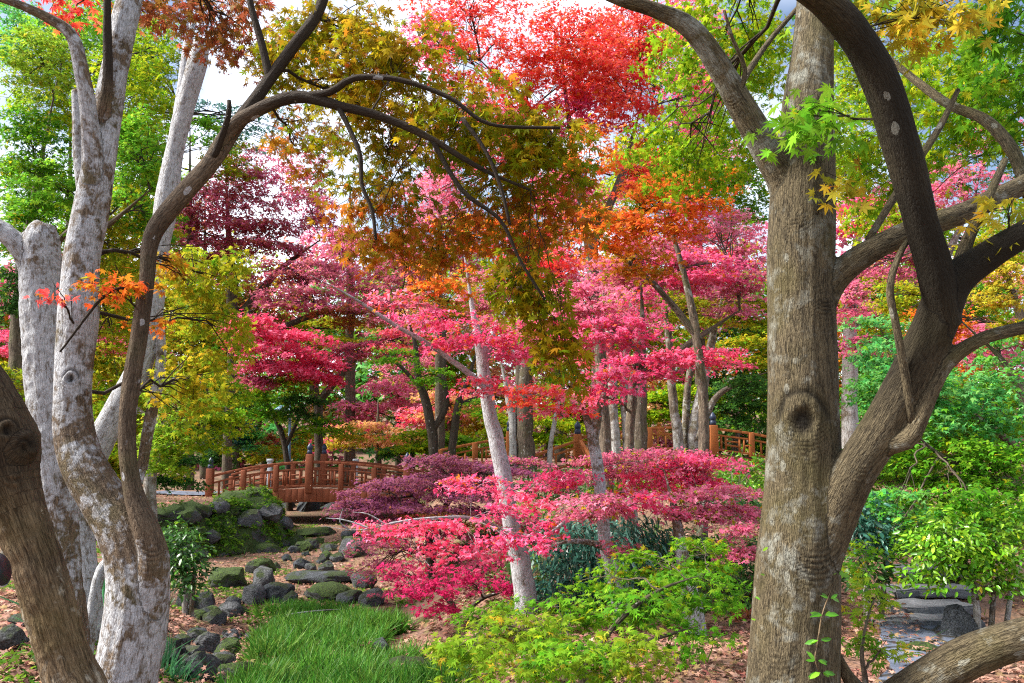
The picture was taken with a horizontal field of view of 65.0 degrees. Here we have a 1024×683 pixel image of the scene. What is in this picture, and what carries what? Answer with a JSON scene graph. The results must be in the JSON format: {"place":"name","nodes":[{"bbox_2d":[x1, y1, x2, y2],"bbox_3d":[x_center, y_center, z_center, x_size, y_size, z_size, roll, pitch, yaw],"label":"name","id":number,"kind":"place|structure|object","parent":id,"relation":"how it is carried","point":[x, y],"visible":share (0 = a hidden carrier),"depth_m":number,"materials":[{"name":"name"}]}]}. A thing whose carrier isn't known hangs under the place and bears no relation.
{"place":"outdoors","nodes":[
{"label":"outdoors","id":0,"kind":"place"},
{"bbox_2d":[178,594,478,682],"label":"grass","id":1,"kind":"structure","parent":0,"point":[351,628],"depth_m":7.66,"materials":[{"name":"plant"}]},
{"bbox_2d":[0,404,1023,682],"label":"ground","id":2,"kind":"structure","parent":0,"point":[314,516],"depth_m":11.74,"materials":[{"name":"brown soil"}]},
{"bbox_2d":[0,553,11,586],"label":"spotlight","id":3,"kind":"object","parent":2,"relation":"on","point":[5,571],"visible":1,"depth_m":2.44,"materials":[{"name":"black plastic"}]},
{"bbox_2d":[0,623,29,649],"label":"rock","id":4,"kind":"object","parent":2,"relation":"on","point":[12,634],"visible":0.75,"depth_m":5.63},
{"bbox_2d":[0,219,91,649],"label":"cut tree","id":5,"kind":"object","parent":2,"relation":"on","point":[34,249],"visible":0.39,"depth_m":5.32,"materials":[{"name":"white plant"}]},
{"bbox_2d":[0,365,107,682],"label":"gnarled tree","id":6,"kind":"object","parent":2,"relation":"on","point":[31,549],"visible":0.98,"depth_m":3.05,"materials":[{"name":"brown plant"}]},
{"bbox_2d":[0,315,128,357],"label":"maple tree","id":7,"kind":"object","parent":2,"relation":"on","point":[4,338],"visible":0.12,"depth_m":17.93,"materials":[{"name":"red plant"}]},
{"bbox_2d":[0,0,240,553],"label":"maple tree","id":8,"kind":"object","parent":2,"relation":"on","point":[42,165],"visible":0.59,"depth_m":12.33,"materials":[{"name":"green plant"}]},
{"bbox_2d":[79,22,208,653],"bbox_3d":[-3.018,-0.191,6.482,0.695,5.356,0.676,8,-11,-44],"label":"cut tree","id":9,"kind":"object","parent":2,"relation":"on","point":[191,76],"visible":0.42,"depth_m":6.41,"materials":[{"name":"white plant"}]},
{"bbox_2d":[0,0,303,290],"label":"broadleaf tree","id":10,"kind":"object","parent":2,"relation":"on","point":[65,117],"visible":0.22,"depth_m":23.89,"materials":[{"name":"plant"}]},
{"bbox_2d":[48,0,268,489],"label":"broadleaf tree","id":11,"kind":"object","parent":2,"relation":"on","point":[228,161],"visible":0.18,"depth_m":30.29,"materials":[{"name":"plant"}]},
{"bbox_2d":[92,304,239,495],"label":"broadleaf tree","id":12,"kind":"object","parent":2,"relation":"on","point":[162,481],"visible":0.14,"depth_m":20.29,"materials":[{"name":"plant"}]},
{"bbox_2d":[92,363,262,519],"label":"maple tree","id":13,"kind":"object","parent":2,"relation":"on","point":[220,421],"visible":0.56,"depth_m":11.26,"materials":[{"name":"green plant"}]},
{"bbox_2d":[160,633,211,682],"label":"grass tuft","id":14,"kind":"object","parent":2,"relation":"on","point":[172,671],"visible":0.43,"depth_m":6.51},
{"bbox_2d":[156,490,221,494],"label":"footpath","id":15,"kind":"structure","parent":2,"relation":"on","point":[184,492],"depth_m":26.65,"materials":[{"name":"concrete"}]},
{"bbox_2d":[159,511,220,617],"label":"broadleaf shrub","id":16,"kind":"object","parent":2,"relation":"on","point":[188,561],"visible":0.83,"depth_m":9.99,"materials":[{"name":"green plant"}]},
{"bbox_2d":[183,651,221,682],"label":"rock","id":17,"kind":"object","parent":2,"relation":"on","point":[210,660],"visible":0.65,"depth_m":6.66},
{"bbox_2d":[194,597,213,608],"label":"rock","id":18,"kind":"object","parent":2,"relation":"on","point":[200,603],"visible":0.48,"depth_m":11.66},
{"bbox_2d":[193,631,220,653],"bbox_3d":[-3.214,3.195,8.498,0.278,0.270,0.316,0,-8,0],"label":"rock","id":19,"kind":"object","parent":2,"relation":"on","point":[210,641],"visible":0.62,"depth_m":8.41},
{"bbox_2d":[202,609,226,625],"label":"rock","id":20,"kind":"object","parent":2,"relation":"on","point":[218,617],"visible":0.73,"depth_m":10.23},
{"bbox_2d":[157,487,289,556],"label":"mossy wall","id":21,"kind":"structure","parent":2,"relation":"on","point":[252,541],"depth_m":18.33,"materials":[{"name":"plant"}]},
{"bbox_2d":[175,506,201,524],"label":"rock","id":22,"kind":"object","parent":21,"relation":"attached to","point":[192,514],"visible":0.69,"depth_m":17.39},
{"bbox_2d":[204,529,220,544],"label":"rock","id":23,"kind":"object","parent":21,"relation":"attached to","point":[214,537],"visible":0.7,"depth_m":17.51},
{"bbox_2d":[210,498,229,513],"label":"rock","id":24,"kind":"object","parent":21,"relation":"on","point":[224,507],"visible":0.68,"depth_m":18.44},
{"bbox_2d":[237,509,263,527],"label":"rock","id":25,"kind":"object","parent":21,"relation":"attached to","point":[248,518],"visible":0.88,"depth_m":18.71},
{"bbox_2d":[260,503,282,522],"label":"rock","id":26,"kind":"object","parent":21,"relation":"attached to","point":[274,513],"visible":0.87,"depth_m":19.30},
{"bbox_2d":[157,483,295,556],"bbox_3d":[-7.321,4.833,20.506,4.076,2.123,9.559,0,-8,0],"label":"ground cover","id":27,"kind":"object","parent":2,"relation":"on","point":[232,499],"visible":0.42,"depth_m":18.66,"materials":[{"name":"green plant"}]},
{"bbox_2d":[207,567,247,588],"bbox_3d":[-4.871,4.099,13.768,0.701,0.451,0.656,0,-8,0],"label":"rock","id":28,"kind":"object","parent":2,"relation":"on","point":[226,577],"visible":0.77,"depth_m":13.55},
{"bbox_2d":[214,637,241,656],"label":"rock","id":29,"kind":"object","parent":2,"relation":"on","point":[226,643],"visible":0.52,"depth_m":8.25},
{"bbox_2d":[219,601,242,618],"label":"rock","id":30,"kind":"object","parent":2,"relation":"on","point":[235,608],"visible":0.61,"depth_m":10.93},
{"bbox_2d":[196,392,272,478],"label":"maple tree","id":31,"kind":"object","parent":2,"relation":"on","point":[240,444],"visible":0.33,"depth_m":33.57,"materials":[{"name":"green plant"}]},
{"bbox_2d":[217,661,253,682],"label":"rock","id":32,"kind":"object","parent":2,"relation":"on","point":[228,666],"visible":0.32,"depth_m":6.57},
{"bbox_2d":[99,164,372,478],"bbox_3d":[-12.564,-1.127,35.596,12.848,14.683,5.783,0,-8,0],"label":"broadleaf tree","id":33,"kind":"object","parent":2,"relation":"on","point":[307,324],"visible":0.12,"depth_m":36.09,"materials":[{"name":"plant"}]},
{"bbox_2d":[241,584,266,605],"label":"rock","id":34,"kind":"object","parent":2,"relation":"on","point":[251,592],"visible":0.7,"depth_m":11.94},
{"bbox_2d":[245,557,275,572],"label":"rock","id":35,"kind":"object","parent":2,"relation":"on","point":[252,566],"visible":0.63,"depth_m":15.63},
{"bbox_2d":[253,566,274,586],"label":"rock","id":36,"kind":"object","parent":2,"relation":"on","point":[263,575],"visible":0.59,"depth_m":13.40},
{"bbox_2d":[254,542,280,552],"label":"rock","id":37,"kind":"object","parent":2,"relation":"on","point":[267,547],"visible":0.56,"depth_m":18.44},
{"bbox_2d":[264,582,294,603],"bbox_3d":[-3.558,3.853,12.216,0.509,0.395,0.435,0,-8,0],"label":"rock","id":38,"kind":"object","parent":2,"relation":"on","point":[276,590],"visible":0.53,"depth_m":12.07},
{"bbox_2d":[237,428,325,466],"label":"maple shrub","id":39,"kind":"object","parent":2,"relation":"on","point":[299,448],"visible":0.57,"depth_m":36.00,"materials":[{"name":"green plant"}]},
{"bbox_2d":[169,143,397,488],"bbox_3d":[-9.071,-1.157,29.991,9.898,13.542,5.118,0,-8,0],"label":"maple tree","id":40,"kind":"object","parent":2,"relation":"on","point":[230,223],"visible":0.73,"depth_m":30.35,"materials":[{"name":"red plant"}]},
{"bbox_2d":[230,374,367,510],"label":"maple tree","id":41,"kind":"object","parent":2,"relation":"on","point":[288,399],"visible":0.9,"depth_m":28.02,"materials":[{"name":"green plant"}]},
{"bbox_2d":[0,0,614,682],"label":"maple tree","id":42,"kind":"object","parent":2,"relation":"on","point":[122,522],"visible":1,"depth_m":4.43,"materials":[{"name":"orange plant"}]},
{"bbox_2d":[296,502,319,511],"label":"rock","id":43,"kind":"object","parent":2,"relation":"on","point":[306,506],"visible":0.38,"depth_m":28.42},
{"bbox_2d":[296,527,335,536],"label":"rock","id":44,"kind":"object","parent":2,"relation":"on","point":[317,531],"visible":0.78,"depth_m":22.01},
{"bbox_2d":[205,443,429,511],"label":"arched bridge","id":45,"kind":"structure","parent":2,"relation":"on","point":[306,491],"depth_m":25.63,"materials":[{"name":"brown wood"}]},
{"bbox_2d":[284,570,353,584],"bbox_3d":[-3.393,4.261,14.409,1.343,0.288,0.666,0,-8,0],"label":"rock","id":46,"kind":"object","parent":2,"relation":"on","point":[304,577],"visible":0.69,"depth_m":14.20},
{"bbox_2d":[213,309,435,506],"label":"maple tree","id":47,"kind":"object","parent":2,"relation":"on","point":[305,367],"visible":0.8,"depth_m":27.28,"materials":[{"name":"pink plant"}]},
{"bbox_2d":[0,470,652,682],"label":"moss","id":48,"kind":"object","parent":2,"relation":"on","point":[30,653],"visible":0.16,"depth_m":10.55,"materials":[{"name":"green plant"}]},
{"bbox_2d":[303,581,351,601],"bbox_3d":[-2.909,3.983,12.764,0.737,0.317,0.917,4,-9,-29],"label":"rock","id":49,"kind":"object","parent":2,"relation":"on","point":[330,590],"visible":0.72,"depth_m":12.48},
{"bbox_2d":[335,589,362,603],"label":"rock","id":50,"kind":"object","parent":2,"relation":"on","point":[353,595],"visible":0.6,"depth_m":12.29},
{"bbox_2d":[339,536,367,555],"bbox_3d":[-3.533,4.724,18.284,0.661,0.625,0.759,-6,-10,40],"label":"rock","id":51,"kind":"object","parent":2,"relation":"on","point":[344,542],"visible":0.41,"depth_m":18.09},
{"bbox_2d":[272,149,446,482],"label":"maple tree","id":52,"kind":"object","parent":2,"relation":"on","point":[350,393],"visible":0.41,"depth_m":35.82,"materials":[{"name":"pink plant"}]},
{"bbox_2d":[350,570,377,588],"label":"rock","id":53,"kind":"object","parent":2,"relation":"on","point":[364,585],"visible":0.56,"depth_m":13.69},
{"bbox_2d":[358,588,384,606],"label":"rock","id":54,"kind":"object","parent":2,"relation":"on","point":[375,600],"visible":0.73,"depth_m":11.95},
{"bbox_2d":[323,402,420,481],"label":"maple tree","id":55,"kind":"object","parent":2,"relation":"on","point":[369,427],"visible":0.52,"depth_m":31.45,"materials":[{"name":"orange plant"}]},
{"bbox_2d":[328,355,446,476],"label":"maple tree","id":56,"kind":"object","parent":2,"relation":"on","point":[398,387],"visible":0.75,"depth_m":36.50,"materials":[{"name":"pink plant"}]},
{"bbox_2d":[382,655,432,668],"bbox_3d":[-0.920,2.873,7.018,0.638,0.240,0.602,5,-9,-33],"label":"rock","id":57,"kind":"object","parent":2,"relation":"on","point":[404,658],"visible":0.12,"depth_m":7.01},
{"bbox_2d":[372,424,489,474],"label":"maple tree","id":58,"kind":"object","parent":2,"relation":"on","point":[412,447],"visible":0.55,"depth_m":28.48,"materials":[{"name":"green plant"}]},
{"bbox_2d":[365,231,504,485],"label":"maple tree","id":59,"kind":"object","parent":2,"relation":"on","point":[419,381],"visible":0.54,"depth_m":23.83,"materials":[{"name":"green plant"}]},
{"bbox_2d":[320,451,560,581],"bbox_3d":[-0.962,2.964,13.376,4.068,2.261,2.582,5,-9,-31],"label":"maple shrub","id":60,"kind":"object","parent":2,"relation":"on","point":[401,506],"visible":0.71,"depth_m":13.16,"materials":[{"name":"pink plant"}]},
{"bbox_2d":[311,257,579,615],"bbox_3d":[-0.474,0.910,8.032,2.705,4.206,1.812,6,-10,-37],"label":"maple tree","id":61,"kind":"object","parent":2,"relation":"on","point":[511,536],"visible":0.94,"depth_m":8.37,"materials":[{"name":"pink plant"}]},
{"bbox_2d":[362,57,531,468],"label":"maple tree","id":62,"kind":"object","parent":2,"relation":"on","point":[439,398],"visible":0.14,"depth_m":25.82,"materials":[{"name":"pink plant"}]},
{"bbox_2d":[392,390,507,437],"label":"maple tree","id":63,"kind":"object","parent":2,"relation":"on","point":[418,415],"visible":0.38,"depth_m":33.37,"materials":[{"name":"orange plant"}]},
{"bbox_2d":[357,514,567,623],"bbox_3d":[-0.411,2.757,9.626,2.642,1.275,2.067,3,-8,-21],"label":"maple shrub","id":64,"kind":"object","parent":2,"relation":"on","point":[429,589],"visible":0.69,"depth_m":9.01,"materials":[{"name":"pink plant"}]},
{"bbox_2d":[7,472,1015,682],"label":"weeds","id":65,"kind":"object","parent":2,"relation":"on","point":[501,597],"visible":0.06,"depth_m":9.01,"materials":[{"name":"green plant"}]},
{"bbox_2d":[0,194,1023,471],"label":"distant woods","id":66,"kind":"object","parent":2,"relation":"on","point":[364,376],"visible":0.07,"depth_m":47.23,"materials":[{"name":"plant"}]},
{"bbox_2d":[0,467,1023,682],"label":"fallen leaves","id":67,"kind":"object","parent":2,"relation":"on","point":[690,673],"visible":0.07,"depth_m":7.70,"materials":[{"name":"brown plant"}]},
{"bbox_2d":[488,290,578,472],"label":"maple tree","id":68,"kind":"object","parent":2,"relation":"on","point":[522,433],"visible":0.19,"depth_m":22.75,"materials":[{"name":"red plant"}]},
{"bbox_2d":[469,388,620,456],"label":"maple tree","id":69,"kind":"object","parent":2,"relation":"on","point":[566,426],"visible":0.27,"depth_m":29.73,"materials":[{"name":"green plant"}]},
{"bbox_2d":[395,0,721,530],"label":"maple tree","id":70,"kind":"object","parent":2,"relation":"on","point":[581,99],"visible":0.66,"depth_m":13.17,"materials":[{"name":"red plant"}]},
{"bbox_2d":[402,0,738,438],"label":"maple tree","id":71,"kind":"object","parent":2,"relation":"on","point":[609,50],"visible":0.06,"depth_m":29.39,"materials":[{"name":"red plant"}]},
{"bbox_2d":[396,113,751,578],"bbox_3d":[0.745,0.088,9.113,4.657,5.837,1.704,5,-9,-32],"label":"maple tree","id":72,"kind":"object","parent":2,"relation":"on","point":[631,219],"visible":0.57,"depth_m":9.73,"materials":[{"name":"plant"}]},
{"bbox_2d":[421,533,752,682],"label":"shrub","id":73,"kind":"object","parent":2,"relation":"on","point":[559,651],"visible":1,"depth_m":5.14,"materials":[{"name":"green plant"}]},
{"bbox_2d":[453,230,721,461],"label":"maple tree","id":74,"kind":"object","parent":2,"relation":"on","point":[659,345],"visible":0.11,"depth_m":34.32,"materials":[{"name":"pink plant"}]},
{"bbox_2d":[492,363,691,624],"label":"maple tree","id":75,"kind":"object","parent":2,"relation":"on","point":[597,506],"visible":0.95,"depth_m":8.19,"materials":[{"name":"pink plant"}]},
{"bbox_2d":[491,463,699,615],"bbox_3d":[0.964,2.686,11.475,2.550,1.828,6.132,0,-8,0],"label":"broadleaf shrub","id":76,"kind":"object","parent":2,"relation":"on","point":[554,569],"visible":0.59,"depth_m":9.09,"materials":[{"name":"green plant"}]},
{"bbox_2d":[438,412,766,471],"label":"raised walkway","id":77,"kind":"structure","parent":2,"relation":"on","point":[713,438],"depth_m":24.75,"materials":[{"name":"brown wood"}]},
{"bbox_2d":[517,440,589,470],"bbox_3d":[1.637,3.905,23.023,1.906,2.401,4.403,3,-8,-22],"label":"stair railing","id":78,"kind":"object","parent":77,"relation":"attached to","point":[584,449],"visible":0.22,"depth_m":24.13,"materials":[{"name":"paint"}]},
{"bbox_2d":[563,250,677,495],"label":"maple tree","id":79,"kind":"object","parent":2,"relation":"on","point":[615,431],"visible":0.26,"depth_m":17.60,"materials":[{"name":"pink plant"}]},
{"bbox_2d":[513,463,764,522],"bbox_3d":[3.519,3.076,16.514,4.615,1.193,6.563,6,-10,-36],"label":"broadleaf shrub","id":80,"kind":"object","parent":2,"relation":"on","point":[755,502],"visible":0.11,"depth_m":16.67,"materials":[{"name":"red plant"}]},
{"bbox_2d":[529,139,753,470],"bbox_3d":[3.843,-1.045,23.398,6.967,10.082,2.252,0,-8,0],"label":"maple tree","id":81,"kind":"object","parent":2,"relation":"on","point":[607,195],"visible":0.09,"depth_m":23.79,"materials":[{"name":"orange plant"}]},
{"bbox_2d":[526,208,766,563],"bbox_3d":[2.069,0.553,11.652,3.781,5.587,2.718,0,-8,0],"label":"maple tree","id":82,"kind":"object","parent":2,"relation":"on","point":[658,361],"visible":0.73,"depth_m":11.65,"materials":[{"name":"pink plant"}]},
{"bbox_2d":[561,444,762,635],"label":"maple tree","id":83,"kind":"object","parent":2,"relation":"on","point":[693,495],"visible":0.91,"depth_m":8.77,"materials":[{"name":"pink plant"}]},
{"bbox_2d":[570,331,767,455],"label":"maple tree","id":84,"kind":"object","parent":2,"relation":"on","point":[735,420],"visible":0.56,"depth_m":31.39,"materials":[{"name":"green plant"}]},
{"bbox_2d":[594,444,765,621],"bbox_3d":[2.816,2.533,10.839,2.288,2.310,5.378,-4,-9,28],"label":"broadleaf shrub","id":85,"kind":"object","parent":2,"relation":"on","point":[748,610],"visible":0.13,"depth_m":9.50,"materials":[{"name":"green plant"}]},
{"bbox_2d":[605,269,767,465],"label":"maple tree","id":86,"kind":"object","parent":2,"relation":"on","point":[686,434],"visible":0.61,"depth_m":21.69,"materials":[{"name":"pink plant"}]},
{"bbox_2d":[611,206,767,385],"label":"maple tree","id":87,"kind":"object","parent":2,"relation":"on","point":[738,249],"visible":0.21,"depth_m":35.42,"materials":[{"name":"pink plant"}]},
{"bbox_2d":[593,26,786,471],"bbox_3d":[4.554,-2.360,20.499,5.620,12.032,2.451,0,-8,0],"label":"maple tree","id":88,"kind":"object","parent":2,"relation":"on","point":[641,437],"visible":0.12,"depth_m":20.77,"materials":[{"name":"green plant"}]},
{"bbox_2d":[606,0,1023,682],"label":"maple tree","id":89,"kind":"object","parent":2,"relation":"on","point":[818,482],"visible":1,"depth_m":3.54,"materials":[{"name":"green plant"}]},
{"bbox_2d":[751,547,849,678],"bbox_3d":[1.205,1.102,3.287,0.433,0.508,0.118,1,-8,-8],"label":"climbing vine","id":90,"kind":"object","parent":89,"relation":"attached to","point":[827,673],"visible":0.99,"depth_m":3.25,"materials":[{"name":"green plant"}]},
{"bbox_2d":[841,533,921,682],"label":"maple tree","id":91,"kind":"object","parent":2,"relation":"on","point":[876,650],"visible":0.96,"depth_m":4.56,"materials":[{"name":"green plant"}]},
{"bbox_2d":[841,488,930,623],"bbox_3d":[3.781,2.195,8.140,0.868,1.510,1.985,-6,-10,40],"label":"broadleaf shrub","id":92,"kind":"object","parent":2,"relation":"on","point":[871,523],"visible":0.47,"depth_m":7.68,"materials":[{"name":"green plant"}]},
{"bbox_2d":[876,625,955,682],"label":"stone path","id":93,"kind":"structure","parent":2,"relation":"on","point":[929,631],"depth_m":7.17,"materials":[{"name":"stone"}]},
{"bbox_2d":[841,563,988,682],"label":"path leaves","id":94,"kind":"object","parent":93,"relation":"on","point":[897,634],"visible":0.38,"depth_m":7.26,"materials":[{"name":"brown plant"}]},
{"bbox_2d":[907,641,937,651],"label":"rock","id":95,"kind":"object","parent":2,"relation":"on","point":[926,645],"visible":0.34,"depth_m":6.66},
{"bbox_2d":[879,583,971,598],"bbox_3d":[4.577,2.751,8.885,0.939,0.116,0.478,0,-8,-3],"label":"stone step","id":96,"kind":"object","parent":2,"relation":"on","point":[961,591],"visible":0.62,"depth_m":8.69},
{"bbox_2d":[892,564,961,577],"bbox_3d":[4.843,2.668,9.364,0.899,0.116,0.497,0,-8,-3],"label":"stone step","id":97,"kind":"object","parent":2,"relation":"on","point":[902,566],"visible":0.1,"depth_m":9.16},
{"bbox_2d":[874,598,981,614],"bbox_3d":[4.312,2.780,8.411,1.008,0.111,0.490,0,-8,-3],"label":"stone step","id":98,"kind":"object","parent":2,"relation":"on","point":[923,606],"visible":0.67,"depth_m":8.26,"materials":[{"name":"stone"}]},
{"bbox_2d":[871,613,985,628],"bbox_3d":[4.043,2.775,7.954,1.045,0.112,0.502,0,-8,-3],"label":"stone step","id":99,"kind":"object","parent":2,"relation":"on","point":[927,619],"visible":0.35,"depth_m":7.82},
{"bbox_2d":[834,25,1023,426],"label":"broadleaf tree","id":100,"kind":"object","parent":2,"relation":"on","point":[851,81],"visible":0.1,"depth_m":26.16,"materials":[{"name":"plant"}]},
{"bbox_2d":[836,117,1023,448],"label":"maple tree","id":101,"kind":"object","parent":2,"relation":"on","point":[850,302],"visible":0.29,"depth_m":19.60,"materials":[{"name":"pink plant"}]},
{"bbox_2d":[837,311,1023,566],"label":"maple tree","id":102,"kind":"object","parent":2,"relation":"on","point":[984,483],"visible":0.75,"depth_m":8.75,"materials":[{"name":"green plant"}]},
{"bbox_2d":[838,183,1023,460],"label":"broadleaf tree","id":103,"kind":"object","parent":2,"relation":"on","point":[982,287],"visible":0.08,"depth_m":33.25,"materials":[{"name":"plant"}]},
{"bbox_2d":[839,318,1023,485],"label":"broadleaf tree","id":104,"kind":"object","parent":2,"relation":"on","point":[982,326],"visible":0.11,"depth_m":21.59,"materials":[{"name":"plant"}]},
{"bbox_2d":[841,617,1023,682],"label":"leaning tree","id":105,"kind":"object","parent":2,"relation":"on","point":[969,657],"visible":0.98,"depth_m":3.21,"materials":[{"name":"brown plant"}]},
{"bbox_2d":[845,231,1023,344],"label":"maple tree","id":106,"kind":"object","parent":2,"relation":"on","point":[1003,271],"visible":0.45,"depth_m":15.16,"materials":[{"name":"yellow plant"}]},
{"bbox_2d":[851,486,1023,558],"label":"broadleaf shrub","id":107,"kind":"object","parent":2,"relation":"on","point":[944,512],"visible":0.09,"depth_m":11.59,"materials":[{"name":"green plant"}]},
{"bbox_2d":[883,485,1023,628],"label":"laurel shrub","id":108,"kind":"object","parent":2,"relation":"on","point":[937,545],"visible":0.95,"depth_m":7.18,"materials":[{"name":"green plant"}]},
{"bbox_2d":[940,604,978,637],"bbox_3d":[4.114,2.646,7.385,0.333,0.461,0.297,0,-8,0],"label":"rock","id":109,"kind":"object","parent":2,"relation":"on","point":[957,620],"visible":0.56,"depth_m":7.34,"materials":[{"name":"stone"}]},
{"bbox_2d":[0,0,1023,404],"label":"sky","id":110,"kind":"structure","parent":0,"point":[217,88],"materials":[{"name":"white"}]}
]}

